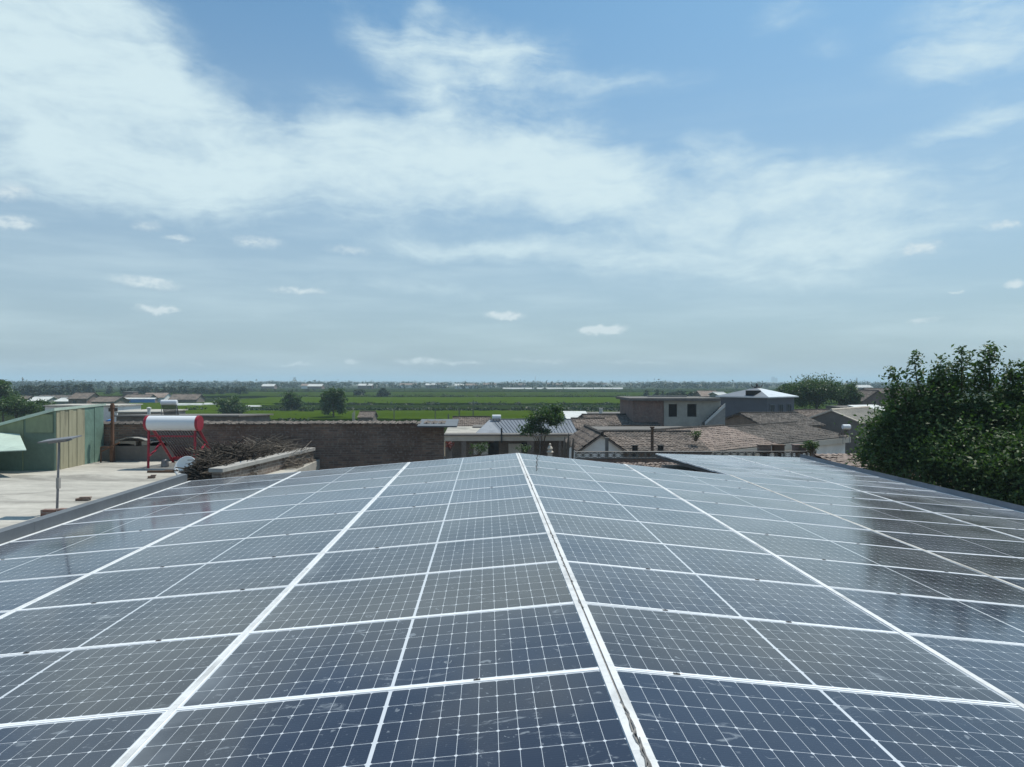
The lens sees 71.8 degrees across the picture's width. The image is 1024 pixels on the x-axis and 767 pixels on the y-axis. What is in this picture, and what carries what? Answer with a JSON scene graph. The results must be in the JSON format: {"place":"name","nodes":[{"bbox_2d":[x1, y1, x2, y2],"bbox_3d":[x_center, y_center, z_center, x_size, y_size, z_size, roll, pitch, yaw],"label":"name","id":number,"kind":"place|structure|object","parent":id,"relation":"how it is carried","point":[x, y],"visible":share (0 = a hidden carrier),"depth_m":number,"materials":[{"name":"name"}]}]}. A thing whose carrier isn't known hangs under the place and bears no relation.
{"place":"outdoors","nodes":[
{"label":"outdoors","id":0,"kind":"place"},
{"bbox_2d":[43,404,142,420],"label":"white house","id":1,"kind":"structure","parent":0,"point":[118,407],"depth_m":72.64,"materials":[{"name":"paint"}]},
{"bbox_2d":[0,402,274,415],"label":"crop field","id":2,"kind":"structure","parent":0,"point":[209,408],"depth_m":185.53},
{"bbox_2d":[114,414,273,422],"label":"flat roof block","id":3,"kind":"structure","parent":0,"point":[231,417],"depth_m":59.20,"materials":[{"name":"concrete"}]},
{"bbox_2d":[194,410,616,421],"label":"crop field","id":4,"kind":"structure","parent":0,"point":[397,415],"depth_m":144.20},
{"bbox_2d":[210,395,249,413],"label":"tree","id":5,"kind":"object","parent":4,"relation":"on","point":[231,406],"visible":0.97,"depth_m":137.33,"materials":[{"name":"green plant"}]},
{"bbox_2d":[318,386,350,416],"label":"tree","id":6,"kind":"object","parent":4,"relation":"on","point":[334,397],"visible":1,"depth_m":132.81,"materials":[{"name":"green plant"}]},
{"bbox_2d":[196,397,619,404],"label":"crop field","id":7,"kind":"structure","parent":0,"point":[467,400],"depth_m":241.59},
{"bbox_2d":[64,389,777,392],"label":"crop field","id":8,"kind":"structure","parent":0,"point":[507,390],"depth_m":471.90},
{"bbox_2d":[17,392,831,397],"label":"crop field","id":9,"kind":"structure","parent":0,"point":[370,394],"depth_m":338.68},
{"bbox_2d":[248,405,619,410],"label":"crop field","id":10,"kind":"structure","parent":0,"point":[503,407],"depth_m":190.75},
{"bbox_2d":[0,380,1021,488],"bbox_3d":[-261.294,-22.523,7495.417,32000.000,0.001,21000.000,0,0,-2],"label":"ground","id":11,"kind":"structure","parent":0,"point":[116,387],"depth_m":1132.68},
{"bbox_2d":[0,394,45,417],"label":"broad bush","id":12,"kind":"object","parent":11,"relation":"on","point":[17,406],"visible":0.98,"depth_m":92.12,"materials":[{"name":"green plant"}]},
{"bbox_2d":[0,460,319,528],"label":"flat roof house","id":13,"kind":"structure","parent":11,"relation":"on","point":[26,495],"depth_m":15.41,"materials":[{"name":"concrete"}]},
{"bbox_2d":[0,433,25,451],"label":"awning","id":14,"kind":"object","parent":13,"relation":"on","point":[11,442],"visible":1,"depth_m":16.85,"materials":[{"name":"white metal"}]},
{"bbox_2d":[0,403,105,470],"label":"green shed","id":15,"kind":"structure","parent":13,"relation":"on","point":[86,422],"depth_m":17.62,"materials":[{"name":"metal"}]},
{"bbox_2d":[101,440,205,460],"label":"wall","id":16,"kind":"structure","parent":13,"relation":"on","point":[130,451],"depth_m":19.73,"materials":[{"name":"concrete"}]},
{"bbox_2d":[143,415,210,467],"bbox_3d":[-8.696,1.504,18.707,1.410,1.370,1.447,0,0,1],"label":"water heater","id":17,"kind":"object","parent":13,"relation":"on","point":[181,424],"visible":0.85,"depth_m":18.14,"materials":[{"name":"white metal"}]},
{"bbox_2d":[176,451,236,480],"bbox_3d":[-6.740,1.876,15.776,1.226,0.718,1.553,0,0,-2],"label":"twig pile","id":18,"kind":"object","parent":13,"relation":"on","point":[199,469],"visible":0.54,"depth_m":15.44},
{"bbox_2d":[173,435,275,476],"bbox_3d":[-6.840,1.719,17.225,1.787,0.962,2.972,0,0,-2],"label":"twig pile","id":19,"kind":"object","parent":13,"relation":"on","point":[239,452],"visible":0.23,"depth_m":16.85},
{"bbox_2d":[209,447,314,478],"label":"parapet wall","id":20,"kind":"structure","parent":13,"relation":"on","point":[271,463],"depth_m":16.67,"materials":[{"name":"concrete"}]},
{"bbox_2d":[233,433,317,468],"bbox_3d":[-6.420,1.752,18.820,1.986,0.845,2.961,0,0,-2],"label":"twig pile","id":21,"kind":"object","parent":13,"relation":"on","point":[280,448],"visible":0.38,"depth_m":18.63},
{"bbox_2d":[104,419,458,469],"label":"brick wall","id":22,"kind":"structure","parent":11,"relation":"on","point":[343,444],"depth_m":20.15,"materials":[{"name":"brown brick"}]},
{"bbox_2d":[154,387,767,421],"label":"field scrub","id":23,"kind":"object","parent":11,"relation":"on","point":[588,409],"visible":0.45,"depth_m":173.27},
{"bbox_2d":[2,377,1002,388],"bbox_3d":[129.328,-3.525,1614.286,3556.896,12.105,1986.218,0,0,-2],"label":"woods","id":24,"kind":"object","parent":11,"relation":"on","point":[539,384],"visible":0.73,"depth_m":708.02,"materials":[{"name":"green plant"}]},
{"bbox_2d":[444,419,576,458],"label":"porch house","id":25,"kind":"structure","parent":11,"relation":"on","point":[489,431],"depth_m":54.44,"materials":[{"name":"concrete"}]},
{"bbox_2d":[0,454,1023,543],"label":"panel house","id":26,"kind":"structure","parent":11,"relation":"on","point":[19,530],"depth_m":12.78,"materials":[{"name":"grey paint"}]},
{"bbox_2d":[0,574,85,611],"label":"solar panel","id":27,"kind":"object","parent":26,"relation":"on","point":[14,594],"visible":0.74,"depth_m":6.62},
{"bbox_2d":[0,547,141,581],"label":"solar panel","id":28,"kind":"object","parent":26,"relation":"on","point":[25,568],"visible":0.83,"depth_m":7.61,"materials":[{"name":"blue glass"}]},
{"bbox_2d":[0,709,168,766],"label":"solar panel","id":29,"kind":"object","parent":26,"relation":"on","point":[106,741],"visible":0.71,"depth_m":3.47,"materials":[{"name":"blue glass"}]},
{"bbox_2d":[0,527,182,559],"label":"solar panel","id":30,"kind":"object","parent":26,"relation":"on","point":[70,545],"visible":0.91,"depth_m":8.70,"materials":[{"name":"blue glass"}]},
{"bbox_2d":[11,511,215,541],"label":"solar panel","id":31,"kind":"object","parent":26,"relation":"on","point":[120,526],"visible":0.92,"depth_m":9.78,"materials":[{"name":"blue glass"}]},
{"bbox_2d":[0,633,241,725],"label":"solar panel","id":32,"kind":"object","parent":26,"relation":"on","point":[99,681],"visible":0.77,"depth_m":4.25,"materials":[{"name":"glass"}]},
{"bbox_2d":[114,462,409,766],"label":"seam strip","id":33,"kind":"object","parent":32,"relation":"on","point":[148,734],"visible":1,"depth_m":4.38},
{"bbox_2d":[0,586,287,655],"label":"solar panel","id":34,"kind":"object","parent":26,"relation":"on","point":[24,631],"visible":0.9,"depth_m":5.36,"materials":[{"name":"blue glass"}]},
{"bbox_2d":[62,498,242,524],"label":"solar panel","id":35,"kind":"object","parent":26,"relation":"on","point":[162,510],"visible":0.89,"depth_m":10.90,"materials":[{"name":"blue glass"}]},
{"bbox_2d":[18,553,319,609],"bbox_3d":[-3.028,1.811,6.504,2.278,0.044,1.133,-5,0,-2],"label":"solar panel","id":36,"kind":"object","parent":26,"relation":"on","point":[181,580],"visible":0.91,"depth_m":6.44,"materials":[{"name":"blue glass"}]},
{"bbox_2d":[103,488,263,510],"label":"solar panel","id":37,"kind":"object","parent":26,"relation":"on","point":[182,499],"visible":0.84,"depth_m":12.03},
{"bbox_2d":[139,479,282,498],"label":"solar panel","id":38,"kind":"object","parent":26,"relation":"on","point":[216,488],"visible":0.86,"depth_m":13.18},
{"bbox_2d":[93,530,341,572],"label":"solar panel","id":39,"kind":"object","parent":26,"relation":"on","point":[231,550],"visible":0.89,"depth_m":7.58,"materials":[{"name":"blue glass"}]},
{"bbox_2d":[168,472,296,488],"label":"solar panel","id":40,"kind":"object","parent":26,"relation":"on","point":[219,481],"visible":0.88,"depth_m":14.32,"materials":[{"name":"blue glass"}]},
{"bbox_2d":[147,511,360,546],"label":"solar panel","id":41,"kind":"object","parent":26,"relation":"on","point":[262,528],"visible":0.86,"depth_m":8.72,"materials":[{"name":"blue glass"}]},
{"bbox_2d":[190,498,372,525],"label":"solar panel","id":42,"kind":"object","parent":26,"relation":"on","point":[287,511],"visible":0.85,"depth_m":9.86,"materials":[{"name":"blue glass"}]},
{"bbox_2d":[221,486,384,510],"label":"solar panel","id":43,"kind":"object","parent":26,"relation":"on","point":[305,498],"visible":0.83,"depth_m":10.99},
{"bbox_2d":[248,477,393,497],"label":"solar panel","id":44,"kind":"object","parent":26,"relation":"on","point":[330,486],"visible":0.91,"depth_m":12.13,"materials":[{"name":"blue glass"}]},
{"bbox_2d":[268,469,400,487],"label":"solar panel","id":45,"kind":"object","parent":26,"relation":"on","point":[338,477],"visible":0.88,"depth_m":13.26,"materials":[{"name":"blue glass"}]},
{"bbox_2d":[287,462,407,478],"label":"solar panel","id":46,"kind":"object","parent":26,"relation":"on","point":[359,469],"visible":0.85,"depth_m":14.39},
{"bbox_2d":[122,668,636,766],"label":"solar panel","id":47,"kind":"object","parent":26,"relation":"on","point":[564,719],"visible":0.88,"depth_m":3.32,"materials":[{"name":"blue glass"}]},
{"bbox_2d":[177,603,598,708],"bbox_3d":[-0.660,1.634,4.327,2.278,0.044,1.134,-5,1,-2],"label":"solar panel","id":48,"kind":"object","parent":26,"relation":"on","point":[365,656],"visible":0.88,"depth_m":4.23,"materials":[{"name":"blue glass"}]},
{"bbox_2d":[250,561,573,631],"bbox_3d":[-0.699,1.633,5.459,2.278,0.035,1.124,-5,0,-2],"label":"solar panel","id":49,"kind":"object","parent":26,"relation":"on","point":[410,596],"visible":0.86,"depth_m":5.38,"materials":[{"name":"glass"}]},
{"bbox_2d":[294,533,556,584],"bbox_3d":[-0.739,1.628,6.587,2.278,0.035,1.124,-5,0,-2],"label":"solar panel","id":50,"kind":"object","parent":26,"relation":"on","point":[427,558],"visible":0.85,"depth_m":6.52,"materials":[{"name":"glass"}]},
{"bbox_2d":[324,512,545,552],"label":"solar panel","id":51,"kind":"object","parent":26,"relation":"on","point":[438,531],"visible":0.89,"depth_m":7.66,"materials":[{"name":"blue glass"}]},
{"bbox_2d":[347,497,537,528],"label":"solar panel","id":52,"kind":"object","parent":26,"relation":"on","point":[441,512],"visible":0.84,"depth_m":8.80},
{"bbox_2d":[364,484,531,510],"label":"solar panel","id":53,"kind":"object","parent":26,"relation":"on","point":[449,497],"visible":0.84,"depth_m":9.94,"materials":[{"name":"blue glass"}]},
{"bbox_2d":[378,474,526,496],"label":"solar panel","id":54,"kind":"object","parent":26,"relation":"on","point":[452,485],"visible":0.9,"depth_m":11.07,"materials":[{"name":"blue glass"}]},
{"bbox_2d":[388,466,522,485],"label":"solar panel","id":55,"kind":"object","parent":26,"relation":"on","point":[457,475],"visible":0.92,"depth_m":12.20,"materials":[{"name":"blue glass"}]},
{"bbox_2d":[396,459,519,476],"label":"solar panel","id":56,"kind":"object","parent":26,"relation":"on","point":[458,467],"visible":0.89,"depth_m":13.34,"materials":[{"name":"blue glass"}]},
{"bbox_2d":[404,453,517,468],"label":"solar panel","id":57,"kind":"object","parent":26,"relation":"on","point":[465,460],"visible":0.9,"depth_m":14.48,"materials":[{"name":"blue glass"}]},
{"bbox_2d":[520,453,633,470],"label":"solar panel","id":58,"kind":"object","parent":26,"relation":"on","point":[575,461],"visible":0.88,"depth_m":14.55,"materials":[{"name":"blue glass"}]},
{"bbox_2d":[522,459,646,478],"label":"solar panel","id":59,"kind":"object","parent":26,"relation":"on","point":[583,468],"visible":0.87,"depth_m":13.42,"materials":[{"name":"blue glass"}]},
{"bbox_2d":[516,453,658,766],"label":"ridge cap","id":60,"kind":"object","parent":26,"relation":"on","point":[640,747],"visible":1,"depth_m":3.93,"materials":[{"name":"metal"}]},
{"bbox_2d":[526,466,661,487],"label":"solar panel","id":61,"kind":"object","parent":26,"relation":"on","point":[590,476],"visible":0.89,"depth_m":12.28,"materials":[{"name":"blue glass"}]},
{"bbox_2d":[529,474,679,498],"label":"solar panel","id":62,"kind":"object","parent":26,"relation":"on","point":[596,486],"visible":0.84,"depth_m":11.15,"materials":[{"name":"blue glass"}]},
{"bbox_2d":[534,485,702,512],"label":"solar panel","id":63,"kind":"object","parent":26,"relation":"on","point":[613,498],"visible":0.84,"depth_m":10.02,"materials":[{"name":"blue glass"}]},
{"bbox_2d":[539,497,731,530],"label":"solar panel","id":64,"kind":"object","parent":26,"relation":"on","point":[624,512],"visible":0.91,"depth_m":8.89,"materials":[{"name":"blue glass"}]},
{"bbox_2d":[546,512,768,553],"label":"solar panel","id":65,"kind":"object","parent":26,"relation":"on","point":[647,532],"visible":0.83,"depth_m":7.75,"materials":[{"name":"glass"}]},
{"bbox_2d":[626,464,745,481],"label":"solar panel","id":66,"kind":"object","parent":26,"relation":"on","point":[685,473],"visible":0.83,"depth_m":14.65,"materials":[{"name":"blue glass"}]},
{"bbox_2d":[555,533,821,585],"bbox_3d":[1.562,1.657,6.668,2.278,0.035,1.124,6,0,-2],"label":"solar panel","id":67,"kind":"object","parent":26,"relation":"on","point":[669,557],"visible":0.83,"depth_m":6.61,"materials":[{"name":"glass"}]},
{"bbox_2d":[638,471,768,490],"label":"solar panel","id":68,"kind":"object","parent":26,"relation":"on","point":[696,480],"visible":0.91,"depth_m":13.52,"materials":[{"name":"blue glass"}]},
{"bbox_2d":[651,479,796,501],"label":"solar panel","id":69,"kind":"object","parent":26,"relation":"on","point":[666,484],"visible":0.88,"depth_m":12.37,"materials":[{"name":"blue glass"}]},
{"bbox_2d":[568,561,897,632],"bbox_3d":[1.602,1.658,5.544,2.278,0.044,1.134,6,0,-2],"label":"solar panel","id":70,"kind":"object","parent":26,"relation":"on","point":[647,588],"visible":0.88,"depth_m":5.46,"materials":[{"name":"blue glass"}]},
{"bbox_2d":[668,489,827,513],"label":"solar panel","id":71,"kind":"object","parent":26,"relation":"on","point":[742,500],"visible":0.88,"depth_m":11.23,"materials":[{"name":"blue glass"}]},
{"bbox_2d":[713,470,831,482],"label":"solar panel","id":72,"kind":"object","parent":26,"relation":"on","point":[769,476],"visible":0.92,"depth_m":15.87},
{"bbox_2d":[686,500,869,529],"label":"solar panel","id":73,"kind":"object","parent":26,"relation":"on","point":[771,514],"visible":0.87,"depth_m":10.10,"materials":[{"name":"blue glass"}]},
{"bbox_2d":[733,475,857,490],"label":"solar panel","id":74,"kind":"object","parent":26,"relation":"on","point":[786,482],"visible":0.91,"depth_m":14.72,"materials":[{"name":"blue glass"}]},
{"bbox_2d":[587,603,1017,705],"bbox_3d":[1.641,1.662,4.417,2.278,0.042,1.133,6,0,-2],"label":"solar panel","id":75,"kind":"object","parent":26,"relation":"on","point":[734,648],"visible":0.91,"depth_m":4.31,"materials":[{"name":"blue glass"}]},
{"bbox_2d":[709,514,919,549],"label":"solar panel","id":76,"kind":"object","parent":26,"relation":"on","point":[798,530],"visible":0.82,"depth_m":8.97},
{"bbox_2d":[616,669,1023,766],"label":"solar panel","id":77,"kind":"object","parent":26,"relation":"on","point":[691,721],"visible":0.91,"depth_m":3.38,"materials":[{"name":"blue glass"}]},
{"bbox_2d":[753,483,891,500],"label":"solar panel","id":78,"kind":"object","parent":26,"relation":"on","point":[819,491],"visible":0.82,"depth_m":13.58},
{"bbox_2d":[790,471,904,483],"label":"solar panel","id":79,"kind":"object","parent":26,"relation":"on","point":[853,477],"visible":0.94,"depth_m":17.07,"materials":[{"name":"blue glass"}]},
{"bbox_2d":[777,492,928,511],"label":"solar panel","id":80,"kind":"object","parent":26,"relation":"on","point":[846,501],"visible":0.87,"depth_m":12.45,"materials":[{"name":"blue glass"}]},
{"bbox_2d":[737,531,985,575],"bbox_3d":[3.807,1.892,7.880,2.278,0.042,1.133,6,0,-2],"label":"solar panel","id":81,"kind":"object","parent":26,"relation":"on","point":[849,552],"visible":0.9,"depth_m":7.83,"materials":[{"name":"blue glass"}]},
{"bbox_2d":[813,477,936,491],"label":"solar panel","id":82,"kind":"object","parent":26,"relation":"on","point":[873,484],"visible":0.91,"depth_m":15.91,"materials":[{"name":"blue glass"}]},
{"bbox_2d":[802,502,975,525],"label":"solar panel","id":83,"kind":"object","parent":26,"relation":"on","point":[870,512],"visible":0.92,"depth_m":11.32,"materials":[{"name":"blue glass"}]},
{"bbox_2d":[777,555,1023,605],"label":"solar panel","id":84,"kind":"object","parent":26,"relation":"on","point":[907,581],"visible":0.93,"depth_m":6.72,"materials":[{"name":"blue glass"}]},
{"bbox_2d":[840,484,969,499],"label":"solar panel","id":85,"kind":"object","parent":26,"relation":"on","point":[900,491],"visible":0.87,"depth_m":14.79,"materials":[{"name":"blue glass"}]},
{"bbox_2d":[830,587,1023,644],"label":"solar panel","id":86,"kind":"object","parent":26,"relation":"on","point":[952,618],"visible":0.85,"depth_m":5.62,"materials":[{"name":"blue glass"}]},
{"bbox_2d":[836,515,1023,541],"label":"solar panel","id":87,"kind":"object","parent":26,"relation":"on","point":[926,528],"visible":0.91,"depth_m":10.19,"materials":[{"name":"blue glass"}]},
{"bbox_2d":[867,492,1009,509],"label":"solar panel","id":88,"kind":"object","parent":26,"relation":"on","point":[936,500],"visible":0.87,"depth_m":13.67,"materials":[{"name":"blue glass"}]},
{"bbox_2d":[877,531,1023,557],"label":"solar panel","id":89,"kind":"object","parent":26,"relation":"on","point":[965,545],"visible":0.87,"depth_m":9.11,"materials":[{"name":"blue glass"}]},
{"bbox_2d":[897,501,1023,518],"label":"solar panel","id":90,"kind":"object","parent":26,"relation":"on","point":[973,511],"visible":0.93,"depth_m":12.59,"materials":[{"name":"blue glass"}]},
{"bbox_2d":[908,634,1023,703],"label":"solar panel","id":91,"kind":"object","parent":26,"relation":"on","point":[999,665],"visible":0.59,"depth_m":4.66,"materials":[{"name":"blue glass"}]},
{"bbox_2d":[929,551,1023,578],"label":"solar panel","id":92,"kind":"object","parent":26,"relation":"on","point":[1003,566],"visible":0.8,"depth_m":8.05,"materials":[{"name":"blue glass"}]},
{"bbox_2d":[938,513,1023,528],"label":"solar panel","id":93,"kind":"object","parent":26,"relation":"on","point":[998,522],"visible":0.89,"depth_m":11.49,"materials":[{"name":"blue glass"}]},
{"label":"solar panel","id":94,"kind":"object","parent":26,"relation":"on","visible":0},
{"bbox_2d":[0,471,300,617],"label":"seam strip","id":95,"kind":"object","parent":94,"relation":"on","point":[17,608],"visible":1,"depth_m":7.63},
{"label":"solar panel","id":96,"kind":"object","parent":26,"relation":"attached to","visible":0},
{"bbox_2d":[624,464,1023,708],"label":"seam strip","id":97,"kind":"object","parent":96,"relation":"on","point":[989,685],"visible":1,"depth_m":5.35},
{"bbox_2d":[516,401,566,454],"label":"courtyard tree","id":98,"kind":"object","parent":11,"relation":"on","point":[535,424],"visible":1,"depth_m":49.89,"materials":[{"name":"green plant"}]},
{"bbox_2d":[565,424,626,458],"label":"white gable house","id":99,"kind":"structure","parent":11,"relation":"on","point":[587,437],"depth_m":38.86,"materials":[{"name":"paint"}]},
{"bbox_2d":[578,413,660,425],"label":"tile house","id":100,"kind":"structure","parent":11,"relation":"on","point":[621,419],"depth_m":61.97,"materials":[{"name":"brown tile"}]},
{"bbox_2d":[600,430,711,457],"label":"tile house","id":101,"kind":"structure","parent":11,"relation":"on","point":[676,440],"depth_m":42.26,"materials":[{"name":"tile"}]},
{"bbox_2d":[616,395,720,426],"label":"concrete house","id":102,"kind":"structure","parent":11,"relation":"on","point":[675,410],"depth_m":61.59,"materials":[{"name":"grey concrete"}]},
{"bbox_2d":[654,424,779,456],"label":"tile house","id":103,"kind":"structure","parent":11,"relation":"on","point":[721,437],"depth_m":45.74,"materials":[{"name":"tile"}]},
{"bbox_2d":[727,421,850,456],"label":"tile house","id":104,"kind":"structure","parent":11,"relation":"on","point":[787,434],"depth_m":50.90,"materials":[{"name":"tile"}]},
{"bbox_2d":[776,371,851,408],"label":"broadleaf tree","id":105,"kind":"object","parent":11,"relation":"on","point":[816,392],"visible":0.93,"depth_m":100.06,"materials":[{"name":"green plant"}]},
{"bbox_2d":[834,340,1023,505],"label":"broadleaf tree","id":106,"kind":"object","parent":11,"relation":"on","point":[975,448],"visible":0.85,"depth_m":18.56,"materials":[{"name":"green plant"}]},
{"bbox_2d":[0,0,1023,380],"label":"sky","id":107,"kind":"structure","parent":0,"point":[191,190],"materials":[{"name":"blue"}]},
{"bbox_2d":[574,451,816,462],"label":"lattice wall","id":108,"kind":"structure","parent":0,"point":[653,459],"depth_m":30.28,"materials":[{"name":"concrete"}]},
{"bbox_2d":[715,383,798,416],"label":"grey house","id":109,"kind":"structure","parent":0,"point":[756,398],"depth_m":77.05,"materials":[{"name":"paint"}]},
{"bbox_2d":[725,412,825,427],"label":"tile house","id":110,"kind":"structure","parent":0,"point":[742,418],"depth_m":63.94,"materials":[{"name":"brown tile"}]},
{"bbox_2d":[810,406,885,454],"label":"concrete gable house","id":111,"kind":"structure","parent":0,"point":[830,418],"depth_m":65.00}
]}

